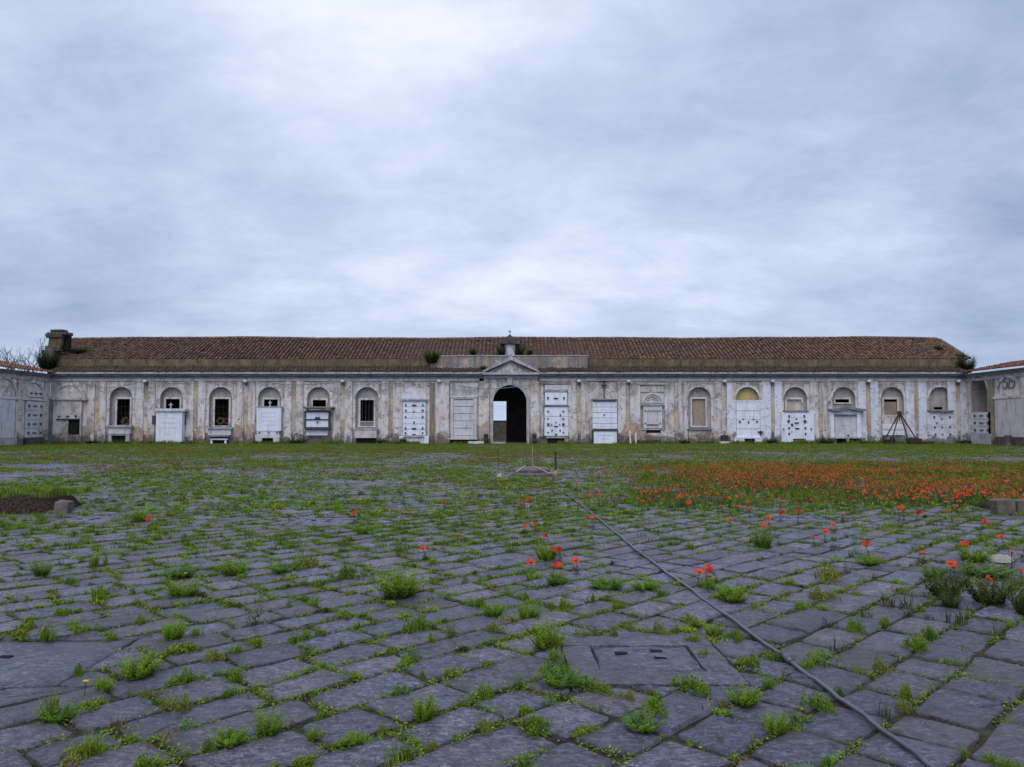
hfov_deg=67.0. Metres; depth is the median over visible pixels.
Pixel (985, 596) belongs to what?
bushy weed
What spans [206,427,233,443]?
stone altar
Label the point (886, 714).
spiky weed
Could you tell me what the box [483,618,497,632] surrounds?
weed mat
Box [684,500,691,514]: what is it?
poppy
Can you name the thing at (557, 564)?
poppy
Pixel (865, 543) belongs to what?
poppy
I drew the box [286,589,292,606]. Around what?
upright weed
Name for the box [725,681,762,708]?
bushy weed
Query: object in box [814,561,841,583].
weed mat
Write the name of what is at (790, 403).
window
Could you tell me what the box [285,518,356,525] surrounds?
pit cover
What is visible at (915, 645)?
weed mat
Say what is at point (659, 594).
weed mat
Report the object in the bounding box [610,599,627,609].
grass tuft
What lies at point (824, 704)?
weed mat
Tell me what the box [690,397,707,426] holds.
window
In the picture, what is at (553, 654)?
grass tuft
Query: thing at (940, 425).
wall tomb
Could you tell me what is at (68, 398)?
wall tomb
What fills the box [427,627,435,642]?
grass tuft
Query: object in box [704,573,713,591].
poppy
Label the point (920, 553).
poppy
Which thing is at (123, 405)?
window
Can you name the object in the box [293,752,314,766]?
weed mat
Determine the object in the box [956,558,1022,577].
bushy weed
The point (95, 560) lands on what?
grass tuft
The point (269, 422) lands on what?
wall tomb
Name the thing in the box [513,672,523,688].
upright weed
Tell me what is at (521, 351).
roof shrub
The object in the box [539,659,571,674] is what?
weed mat
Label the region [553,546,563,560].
poppy
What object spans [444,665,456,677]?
weed mat
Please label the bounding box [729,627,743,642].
weed mat
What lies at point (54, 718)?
bushy weed
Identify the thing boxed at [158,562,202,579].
bushy weed
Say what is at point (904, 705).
weed mat
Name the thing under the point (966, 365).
wall creeper
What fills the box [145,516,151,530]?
poppy
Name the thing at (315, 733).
grass tuft
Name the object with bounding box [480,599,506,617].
bushy weed
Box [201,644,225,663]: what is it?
weed mat
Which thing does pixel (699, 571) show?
poppy
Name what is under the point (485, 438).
bollard
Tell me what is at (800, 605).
grass tuft
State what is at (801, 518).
pit cover
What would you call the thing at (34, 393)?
wall plaque
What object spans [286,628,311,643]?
weed mat
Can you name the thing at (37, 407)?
wall tomb
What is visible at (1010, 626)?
grass tuft
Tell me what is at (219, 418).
flower wreath
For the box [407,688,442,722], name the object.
bushy weed
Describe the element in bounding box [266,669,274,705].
upright weed
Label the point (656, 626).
weed mat
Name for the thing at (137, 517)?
bushy weed
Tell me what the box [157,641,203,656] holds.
weed mat
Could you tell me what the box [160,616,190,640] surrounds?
bushy weed
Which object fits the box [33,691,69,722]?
grass tuft
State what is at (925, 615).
spiky weed
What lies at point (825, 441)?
wall foot bush
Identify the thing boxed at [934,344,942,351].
roof shrub
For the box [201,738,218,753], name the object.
weed mat
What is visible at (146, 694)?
weed mat
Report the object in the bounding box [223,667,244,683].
weed mat
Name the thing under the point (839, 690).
weed mat
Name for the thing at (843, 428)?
wall tomb
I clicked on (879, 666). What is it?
weed mat
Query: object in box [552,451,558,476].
iron post
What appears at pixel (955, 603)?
bushy weed
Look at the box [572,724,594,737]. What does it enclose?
weed mat
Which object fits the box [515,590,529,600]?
weed mat
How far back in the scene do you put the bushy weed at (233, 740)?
3.96 m
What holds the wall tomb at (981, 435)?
attached to the side wing at (985, 390)
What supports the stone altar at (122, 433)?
on the paving
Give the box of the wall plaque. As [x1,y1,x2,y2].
[27,389,43,396]
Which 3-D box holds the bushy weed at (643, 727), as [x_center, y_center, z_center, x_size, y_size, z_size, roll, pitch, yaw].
[0.687,1.812,4.147,0.258,0.124,0.273,1,-3,-18]
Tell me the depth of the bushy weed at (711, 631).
6.04 m
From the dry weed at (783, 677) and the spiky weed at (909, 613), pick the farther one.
the spiky weed at (909, 613)
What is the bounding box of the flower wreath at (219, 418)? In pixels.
[216,417,228,425]
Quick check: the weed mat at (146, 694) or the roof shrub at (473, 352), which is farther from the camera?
the roof shrub at (473, 352)
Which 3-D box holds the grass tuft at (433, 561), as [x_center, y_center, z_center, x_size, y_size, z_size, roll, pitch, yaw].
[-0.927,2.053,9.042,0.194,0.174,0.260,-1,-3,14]
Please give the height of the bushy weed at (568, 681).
0.131 m
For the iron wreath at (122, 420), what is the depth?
68.30 m
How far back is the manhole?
24.59 m
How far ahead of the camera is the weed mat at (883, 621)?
6.28 m
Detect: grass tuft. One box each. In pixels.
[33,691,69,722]
[35,620,59,641]
[59,729,114,758]
[73,626,79,634]
[81,623,96,632]
[85,551,110,566]
[86,581,109,603]
[90,673,116,692]
[133,610,149,625]
[177,663,194,684]
[191,625,206,635]
[244,636,263,645]
[305,725,326,741]
[377,708,385,716]
[385,645,396,655]
[426,556,436,564]
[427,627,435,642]
[519,566,543,580]
[526,709,553,726]
[547,645,570,661]
[586,590,596,602]
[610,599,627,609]
[684,541,694,549]
[699,574,720,589]
[740,651,762,668]
[777,577,799,585]
[794,598,809,608]
[955,745,968,760]
[1006,620,1015,628]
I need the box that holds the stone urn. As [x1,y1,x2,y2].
[1004,435,1011,445]
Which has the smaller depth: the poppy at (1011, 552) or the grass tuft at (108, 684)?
the grass tuft at (108, 684)
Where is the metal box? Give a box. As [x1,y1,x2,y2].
[721,435,728,440]
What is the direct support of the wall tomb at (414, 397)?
attached to the cemetery hall
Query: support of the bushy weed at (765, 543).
on the paving
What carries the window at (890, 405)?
in the cemetery hall
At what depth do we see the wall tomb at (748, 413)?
67.80 m
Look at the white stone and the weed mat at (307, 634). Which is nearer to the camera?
the weed mat at (307, 634)
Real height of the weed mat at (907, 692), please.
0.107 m
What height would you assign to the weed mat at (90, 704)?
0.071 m
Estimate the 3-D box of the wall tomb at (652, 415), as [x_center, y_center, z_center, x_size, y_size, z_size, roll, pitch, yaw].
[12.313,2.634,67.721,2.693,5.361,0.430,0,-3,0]
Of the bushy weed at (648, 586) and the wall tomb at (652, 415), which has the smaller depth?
the bushy weed at (648, 586)
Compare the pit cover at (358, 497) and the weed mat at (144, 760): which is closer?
the weed mat at (144, 760)
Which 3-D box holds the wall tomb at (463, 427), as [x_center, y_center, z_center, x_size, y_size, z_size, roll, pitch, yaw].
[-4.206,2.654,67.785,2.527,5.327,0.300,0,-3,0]
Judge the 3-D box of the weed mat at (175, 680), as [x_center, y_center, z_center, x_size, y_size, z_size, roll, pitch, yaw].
[-2.047,1.874,4.891,0.277,0.102,0.172,1,-3,-13]
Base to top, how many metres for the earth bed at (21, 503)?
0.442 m
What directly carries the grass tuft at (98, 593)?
on the paving
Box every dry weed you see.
[332,669,346,688]
[695,695,735,710]
[775,668,785,681]
[987,635,1001,641]
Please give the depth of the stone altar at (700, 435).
67.71 m
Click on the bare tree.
(24, 361)
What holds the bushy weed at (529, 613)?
on the paving
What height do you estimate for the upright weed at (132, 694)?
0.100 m
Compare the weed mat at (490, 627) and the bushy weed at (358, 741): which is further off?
the weed mat at (490, 627)
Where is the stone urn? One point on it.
(1008, 437)
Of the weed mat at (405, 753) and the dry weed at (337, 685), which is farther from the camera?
the dry weed at (337, 685)
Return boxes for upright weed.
[125,684,136,698]
[241,577,264,626]
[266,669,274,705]
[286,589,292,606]
[298,633,311,657]
[394,530,404,555]
[445,612,456,638]
[513,669,521,689]
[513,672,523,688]
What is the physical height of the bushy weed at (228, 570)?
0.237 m
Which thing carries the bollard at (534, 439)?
on the paving
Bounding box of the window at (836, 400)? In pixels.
[833,397,851,403]
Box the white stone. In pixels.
[989,554,1013,563]
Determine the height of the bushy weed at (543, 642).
0.256 m
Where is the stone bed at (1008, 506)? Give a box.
[973,498,1023,514]
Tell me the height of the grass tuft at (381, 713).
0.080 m
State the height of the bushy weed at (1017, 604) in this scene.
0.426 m
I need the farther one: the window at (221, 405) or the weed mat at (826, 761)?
the window at (221, 405)
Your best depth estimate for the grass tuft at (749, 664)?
5.21 m
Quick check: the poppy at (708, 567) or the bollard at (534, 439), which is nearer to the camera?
the poppy at (708, 567)
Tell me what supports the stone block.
on the paving
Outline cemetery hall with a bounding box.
[41,329,970,443]
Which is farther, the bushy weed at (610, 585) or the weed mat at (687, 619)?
the bushy weed at (610, 585)
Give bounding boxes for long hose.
[556,488,936,766]
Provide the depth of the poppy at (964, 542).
9.36 m
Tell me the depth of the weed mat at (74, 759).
3.76 m
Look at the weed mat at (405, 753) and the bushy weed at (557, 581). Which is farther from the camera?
the bushy weed at (557, 581)
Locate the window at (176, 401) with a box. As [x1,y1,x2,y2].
[164,397,181,408]
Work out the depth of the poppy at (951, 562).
8.11 m
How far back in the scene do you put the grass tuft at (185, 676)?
4.89 m
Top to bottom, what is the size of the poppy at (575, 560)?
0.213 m
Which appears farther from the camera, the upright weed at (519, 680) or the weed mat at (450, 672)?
the weed mat at (450, 672)
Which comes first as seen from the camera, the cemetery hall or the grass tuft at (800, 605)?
the grass tuft at (800, 605)
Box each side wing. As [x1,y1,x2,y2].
[0,361,54,444]
[960,360,1023,443]
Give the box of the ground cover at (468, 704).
[0,508,1023,766]
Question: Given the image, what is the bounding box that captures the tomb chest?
[592,428,617,443]
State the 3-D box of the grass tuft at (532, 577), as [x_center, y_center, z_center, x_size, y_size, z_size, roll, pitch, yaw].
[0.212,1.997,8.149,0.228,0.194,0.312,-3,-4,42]
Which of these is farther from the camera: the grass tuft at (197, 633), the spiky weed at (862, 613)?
the spiky weed at (862, 613)
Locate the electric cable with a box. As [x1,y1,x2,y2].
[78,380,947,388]
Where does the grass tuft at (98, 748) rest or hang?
on the paving
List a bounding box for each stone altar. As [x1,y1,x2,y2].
[106,425,133,441]
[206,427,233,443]
[354,428,378,443]
[687,429,711,442]
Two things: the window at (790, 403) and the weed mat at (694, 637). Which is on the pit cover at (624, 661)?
the weed mat at (694, 637)
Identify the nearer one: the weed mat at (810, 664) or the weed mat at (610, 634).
the weed mat at (810, 664)
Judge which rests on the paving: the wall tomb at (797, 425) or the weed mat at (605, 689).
the weed mat at (605, 689)
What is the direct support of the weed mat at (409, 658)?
on the paving
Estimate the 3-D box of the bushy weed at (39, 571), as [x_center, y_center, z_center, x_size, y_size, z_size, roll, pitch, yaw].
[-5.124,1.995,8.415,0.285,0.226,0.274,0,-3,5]
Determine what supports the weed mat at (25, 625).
on the paving
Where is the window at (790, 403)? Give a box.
[785,398,802,409]
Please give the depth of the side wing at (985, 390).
64.19 m
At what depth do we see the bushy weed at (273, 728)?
4.09 m
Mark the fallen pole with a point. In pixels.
(511, 473)
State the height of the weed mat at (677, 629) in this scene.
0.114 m
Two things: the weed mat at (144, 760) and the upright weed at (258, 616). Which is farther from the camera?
the upright weed at (258, 616)
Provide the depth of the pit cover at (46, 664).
5.37 m
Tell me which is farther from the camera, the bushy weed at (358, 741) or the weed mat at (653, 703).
the weed mat at (653, 703)
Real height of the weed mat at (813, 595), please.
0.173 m
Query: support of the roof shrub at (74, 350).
on the cemetery hall
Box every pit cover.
[0,640,133,688]
[44,516,128,523]
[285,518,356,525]
[344,496,394,500]
[562,635,748,688]
[763,515,837,522]
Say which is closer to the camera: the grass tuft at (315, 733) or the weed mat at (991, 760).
the weed mat at (991, 760)
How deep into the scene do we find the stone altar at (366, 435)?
67.47 m
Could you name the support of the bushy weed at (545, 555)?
on the paving
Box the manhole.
[512,466,552,476]
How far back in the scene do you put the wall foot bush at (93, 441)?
66.82 m
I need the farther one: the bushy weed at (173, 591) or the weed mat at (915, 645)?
the bushy weed at (173, 591)
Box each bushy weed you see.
[27,555,56,576]
[33,700,85,723]
[113,646,169,680]
[128,508,149,522]
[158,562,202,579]
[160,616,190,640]
[161,577,204,596]
[206,724,253,748]
[216,554,250,575]
[250,706,285,736]
[269,560,304,572]
[343,728,366,745]
[354,521,369,533]
[372,561,427,599]
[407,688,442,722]
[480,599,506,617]
[514,597,542,618]
[526,614,567,650]
[533,540,557,560]
[536,665,591,688]
[543,569,568,585]
[589,575,628,590]
[619,705,666,734]
[629,577,660,590]
[700,621,725,635]
[712,581,752,602]
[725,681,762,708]
[746,525,777,548]
[761,674,774,689]
[762,707,794,737]
[854,552,883,566]
[916,558,971,598]
[921,562,948,577]
[936,587,964,608]
[955,544,993,562]
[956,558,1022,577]
[960,564,1022,605]
[1001,572,1023,614]
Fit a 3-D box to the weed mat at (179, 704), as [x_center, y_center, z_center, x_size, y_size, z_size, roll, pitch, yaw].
[-1.933,1.827,4.470,0.213,0.125,0.136,-1,-3,22]
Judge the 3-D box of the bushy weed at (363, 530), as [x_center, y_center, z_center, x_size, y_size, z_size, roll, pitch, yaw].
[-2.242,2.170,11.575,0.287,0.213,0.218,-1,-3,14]
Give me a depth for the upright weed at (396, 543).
9.65 m
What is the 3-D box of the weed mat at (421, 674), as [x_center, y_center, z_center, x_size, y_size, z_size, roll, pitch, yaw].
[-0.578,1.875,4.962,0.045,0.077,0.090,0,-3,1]
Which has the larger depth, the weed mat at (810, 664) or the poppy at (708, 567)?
the poppy at (708, 567)
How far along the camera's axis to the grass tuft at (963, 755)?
3.81 m
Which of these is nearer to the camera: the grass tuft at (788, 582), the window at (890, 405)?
the grass tuft at (788, 582)
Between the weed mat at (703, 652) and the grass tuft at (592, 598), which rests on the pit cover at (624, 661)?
the weed mat at (703, 652)
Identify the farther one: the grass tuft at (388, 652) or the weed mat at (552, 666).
the grass tuft at (388, 652)
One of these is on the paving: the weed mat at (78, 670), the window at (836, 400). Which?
the weed mat at (78, 670)
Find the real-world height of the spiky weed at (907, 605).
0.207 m
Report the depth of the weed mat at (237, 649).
5.51 m
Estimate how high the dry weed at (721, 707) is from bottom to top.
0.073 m
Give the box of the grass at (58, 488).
[0,438,1023,766]
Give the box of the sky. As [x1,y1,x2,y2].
[0,0,1023,419]
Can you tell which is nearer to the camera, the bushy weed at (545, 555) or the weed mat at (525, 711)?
the weed mat at (525, 711)
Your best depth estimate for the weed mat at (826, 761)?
3.69 m
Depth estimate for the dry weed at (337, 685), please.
4.82 m
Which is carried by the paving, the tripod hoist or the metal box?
the tripod hoist
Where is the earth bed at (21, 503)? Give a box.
[0,489,82,514]
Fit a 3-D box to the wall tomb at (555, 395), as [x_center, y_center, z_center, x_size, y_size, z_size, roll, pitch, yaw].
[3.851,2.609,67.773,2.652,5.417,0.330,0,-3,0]
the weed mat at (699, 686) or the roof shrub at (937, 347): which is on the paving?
the weed mat at (699, 686)
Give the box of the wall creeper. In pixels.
[954,353,976,372]
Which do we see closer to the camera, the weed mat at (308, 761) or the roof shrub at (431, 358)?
the weed mat at (308, 761)
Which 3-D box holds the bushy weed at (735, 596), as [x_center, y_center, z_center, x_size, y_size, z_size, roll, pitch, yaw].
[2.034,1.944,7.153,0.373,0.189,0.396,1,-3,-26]
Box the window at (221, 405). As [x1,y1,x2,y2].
[212,397,230,426]
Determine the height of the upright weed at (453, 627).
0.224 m
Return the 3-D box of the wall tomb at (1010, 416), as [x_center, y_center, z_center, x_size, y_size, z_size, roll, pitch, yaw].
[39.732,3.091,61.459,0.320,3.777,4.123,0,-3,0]
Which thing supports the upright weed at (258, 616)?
on the paving
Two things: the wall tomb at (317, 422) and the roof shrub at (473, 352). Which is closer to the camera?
the wall tomb at (317, 422)
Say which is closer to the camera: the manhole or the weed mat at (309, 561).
the weed mat at (309, 561)
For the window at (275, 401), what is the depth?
68.71 m
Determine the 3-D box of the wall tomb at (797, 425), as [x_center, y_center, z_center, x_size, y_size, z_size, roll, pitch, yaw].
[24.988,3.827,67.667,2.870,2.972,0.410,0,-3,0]
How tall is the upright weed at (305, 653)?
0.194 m
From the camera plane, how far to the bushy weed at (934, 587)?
7.32 m
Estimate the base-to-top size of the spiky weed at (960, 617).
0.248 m
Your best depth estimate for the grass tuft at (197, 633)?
6.00 m
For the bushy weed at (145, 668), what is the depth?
5.01 m
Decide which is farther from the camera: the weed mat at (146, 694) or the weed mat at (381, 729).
the weed mat at (146, 694)
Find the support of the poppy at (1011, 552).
on the paving
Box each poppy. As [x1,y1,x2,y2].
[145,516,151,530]
[419,546,429,559]
[526,559,535,574]
[550,561,562,579]
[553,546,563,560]
[571,557,580,574]
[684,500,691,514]
[692,569,704,584]
[703,564,720,583]
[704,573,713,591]
[821,529,828,541]
[861,541,872,556]
[895,505,904,520]
[913,551,928,562]
[946,559,956,578]
[958,541,968,558]
[978,519,988,534]
[996,534,1007,547]
[1008,549,1018,567]
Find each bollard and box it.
[484,434,487,443]
[532,434,536,442]
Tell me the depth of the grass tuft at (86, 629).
6.10 m
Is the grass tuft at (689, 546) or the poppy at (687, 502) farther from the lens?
the poppy at (687, 502)
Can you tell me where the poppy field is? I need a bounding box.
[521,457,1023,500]
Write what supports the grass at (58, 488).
on the paving
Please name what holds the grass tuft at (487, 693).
on the paving
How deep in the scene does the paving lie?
5.95 m
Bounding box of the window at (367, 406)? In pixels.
[358,398,375,426]
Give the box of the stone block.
[468,441,483,443]
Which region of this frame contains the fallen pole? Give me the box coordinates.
[498,466,524,477]
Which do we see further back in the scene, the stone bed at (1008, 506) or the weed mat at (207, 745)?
the stone bed at (1008, 506)
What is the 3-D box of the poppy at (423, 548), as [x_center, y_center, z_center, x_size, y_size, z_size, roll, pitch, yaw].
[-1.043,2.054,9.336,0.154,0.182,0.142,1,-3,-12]
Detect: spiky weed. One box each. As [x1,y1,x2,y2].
[858,606,873,617]
[874,698,891,719]
[884,590,914,609]
[901,608,912,617]
[923,613,936,619]
[939,600,969,626]
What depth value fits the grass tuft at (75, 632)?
6.05 m
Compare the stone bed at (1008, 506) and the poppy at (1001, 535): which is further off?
the stone bed at (1008, 506)
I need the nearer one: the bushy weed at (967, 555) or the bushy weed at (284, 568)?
the bushy weed at (284, 568)
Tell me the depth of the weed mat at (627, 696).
4.62 m
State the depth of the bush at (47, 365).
67.76 m
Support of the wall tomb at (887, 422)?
attached to the cemetery hall
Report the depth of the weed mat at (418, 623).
6.14 m
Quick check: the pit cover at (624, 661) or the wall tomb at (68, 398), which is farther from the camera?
the wall tomb at (68, 398)
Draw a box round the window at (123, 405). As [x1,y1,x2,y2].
[115,397,131,424]
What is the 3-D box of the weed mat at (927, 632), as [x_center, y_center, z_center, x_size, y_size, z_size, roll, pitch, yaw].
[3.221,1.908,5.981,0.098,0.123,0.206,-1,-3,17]
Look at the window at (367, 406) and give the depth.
68.75 m
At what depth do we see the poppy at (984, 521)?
11.41 m
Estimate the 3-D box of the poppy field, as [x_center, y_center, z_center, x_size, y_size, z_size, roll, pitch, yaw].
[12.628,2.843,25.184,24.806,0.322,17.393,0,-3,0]
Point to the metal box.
(724, 437)
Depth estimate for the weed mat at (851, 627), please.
6.14 m
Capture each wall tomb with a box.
[0,399,16,444]
[23,401,44,444]
[52,383,87,442]
[152,403,188,442]
[255,401,282,441]
[303,407,334,434]
[399,384,429,443]
[449,384,478,442]
[541,382,570,443]
[591,381,617,428]
[637,383,667,441]
[727,383,770,442]
[780,410,814,442]
[828,406,865,443]
[881,416,904,442]
[926,399,953,443]
[970,412,991,444]
[994,398,1023,445]
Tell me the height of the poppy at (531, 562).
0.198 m
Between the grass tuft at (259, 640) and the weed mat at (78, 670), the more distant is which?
the grass tuft at (259, 640)
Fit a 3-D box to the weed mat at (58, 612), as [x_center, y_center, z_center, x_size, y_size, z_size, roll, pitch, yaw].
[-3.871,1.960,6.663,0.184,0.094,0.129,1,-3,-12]
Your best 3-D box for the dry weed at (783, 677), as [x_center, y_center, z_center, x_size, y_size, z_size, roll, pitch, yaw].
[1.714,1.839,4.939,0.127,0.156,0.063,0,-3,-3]
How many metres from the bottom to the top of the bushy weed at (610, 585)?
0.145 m
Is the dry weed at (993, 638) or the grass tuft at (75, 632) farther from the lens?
the grass tuft at (75, 632)
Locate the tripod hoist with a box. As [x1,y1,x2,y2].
[883,411,934,443]
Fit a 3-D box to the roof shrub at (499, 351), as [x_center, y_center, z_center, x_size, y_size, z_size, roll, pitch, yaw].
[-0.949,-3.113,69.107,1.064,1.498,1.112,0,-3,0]
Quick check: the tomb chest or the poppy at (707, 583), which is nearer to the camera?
the poppy at (707, 583)
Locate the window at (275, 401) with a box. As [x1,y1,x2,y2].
[262,398,279,405]
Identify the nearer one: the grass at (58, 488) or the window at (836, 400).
the grass at (58, 488)
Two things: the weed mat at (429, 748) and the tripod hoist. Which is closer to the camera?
the weed mat at (429, 748)
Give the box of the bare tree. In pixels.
[0,336,47,373]
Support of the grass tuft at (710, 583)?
on the paving
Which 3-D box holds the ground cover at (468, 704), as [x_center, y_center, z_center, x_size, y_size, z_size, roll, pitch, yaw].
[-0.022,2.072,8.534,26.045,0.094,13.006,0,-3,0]
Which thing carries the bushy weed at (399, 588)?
on the paving
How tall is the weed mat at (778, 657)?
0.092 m
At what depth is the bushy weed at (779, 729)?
4.09 m
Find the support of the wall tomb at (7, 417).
attached to the side wing at (15, 384)
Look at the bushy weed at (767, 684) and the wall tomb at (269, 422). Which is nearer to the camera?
the bushy weed at (767, 684)
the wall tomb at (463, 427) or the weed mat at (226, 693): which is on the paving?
the weed mat at (226, 693)
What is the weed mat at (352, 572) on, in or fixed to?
on the paving
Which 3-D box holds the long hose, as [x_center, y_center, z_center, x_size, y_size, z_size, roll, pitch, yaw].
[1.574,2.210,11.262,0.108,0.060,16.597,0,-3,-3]
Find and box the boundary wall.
[493,420,505,438]
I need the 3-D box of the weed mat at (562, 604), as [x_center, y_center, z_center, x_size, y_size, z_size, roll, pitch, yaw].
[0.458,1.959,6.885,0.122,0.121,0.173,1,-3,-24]
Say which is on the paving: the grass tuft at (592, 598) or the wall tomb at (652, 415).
the grass tuft at (592, 598)
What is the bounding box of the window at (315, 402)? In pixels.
[310,398,327,409]
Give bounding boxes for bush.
[34,347,62,369]
[84,440,100,443]
[286,438,308,443]
[765,438,779,443]
[814,437,836,443]
[955,439,971,443]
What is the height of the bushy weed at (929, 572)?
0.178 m
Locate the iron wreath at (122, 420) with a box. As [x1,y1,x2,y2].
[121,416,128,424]
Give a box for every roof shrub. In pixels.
[70,346,91,352]
[423,349,440,362]
[470,349,476,354]
[496,341,506,354]
[513,341,525,354]
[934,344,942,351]
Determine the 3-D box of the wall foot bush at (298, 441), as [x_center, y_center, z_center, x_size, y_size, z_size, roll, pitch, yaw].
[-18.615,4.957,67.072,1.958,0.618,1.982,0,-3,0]
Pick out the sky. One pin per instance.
(169, 168)
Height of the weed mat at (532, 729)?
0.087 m
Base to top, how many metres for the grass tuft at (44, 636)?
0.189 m
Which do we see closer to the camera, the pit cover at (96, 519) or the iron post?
the pit cover at (96, 519)
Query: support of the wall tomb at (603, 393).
attached to the cemetery hall
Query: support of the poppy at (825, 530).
on the paving
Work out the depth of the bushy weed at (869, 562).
8.97 m
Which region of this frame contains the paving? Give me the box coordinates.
[0,444,1023,766]
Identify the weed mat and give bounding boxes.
[15,620,34,632]
[53,604,74,615]
[58,739,103,766]
[73,663,82,677]
[77,695,108,712]
[133,750,165,766]
[135,686,169,699]
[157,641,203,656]
[159,690,191,712]
[164,671,209,688]
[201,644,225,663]
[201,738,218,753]
[219,685,237,699]
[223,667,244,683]
[225,643,244,657]
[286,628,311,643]
[293,551,318,568]
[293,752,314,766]
[338,561,374,579]
[377,722,386,735]
[383,743,415,762]
[400,655,416,670]
[401,612,429,632]
[419,670,424,681]
[424,739,438,752]
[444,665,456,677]
[465,597,485,607]
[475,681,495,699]
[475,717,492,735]
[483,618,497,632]
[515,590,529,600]
[518,703,534,715]
[519,715,542,738]
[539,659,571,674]
[558,597,570,610]
[572,674,615,696]
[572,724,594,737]
[605,628,617,636]
[615,687,634,700]
[639,687,667,717]
[653,620,667,634]
[655,588,668,598]
[669,624,680,634]
[670,671,710,699]
[683,632,700,641]
[684,612,698,623]
[695,646,709,655]
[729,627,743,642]
[763,647,783,661]
[795,659,815,668]
[799,689,837,714]
[808,584,841,600]
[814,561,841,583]
[818,754,832,766]
[833,683,842,695]
[846,614,865,632]
[872,654,890,673]
[878,614,890,627]
[894,693,913,714]
[898,684,912,698]
[900,632,929,653]
[920,622,935,640]
[981,749,1020,766]
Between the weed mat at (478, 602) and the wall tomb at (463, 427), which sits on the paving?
the weed mat at (478, 602)
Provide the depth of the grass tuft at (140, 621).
6.38 m
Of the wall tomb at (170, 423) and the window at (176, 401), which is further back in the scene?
the window at (176, 401)
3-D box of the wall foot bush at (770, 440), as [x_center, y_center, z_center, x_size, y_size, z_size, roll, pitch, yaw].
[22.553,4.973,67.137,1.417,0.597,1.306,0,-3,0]
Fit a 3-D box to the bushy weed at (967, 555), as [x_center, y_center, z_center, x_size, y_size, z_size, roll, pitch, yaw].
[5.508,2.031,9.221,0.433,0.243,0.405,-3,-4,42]
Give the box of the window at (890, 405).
[882,397,898,415]

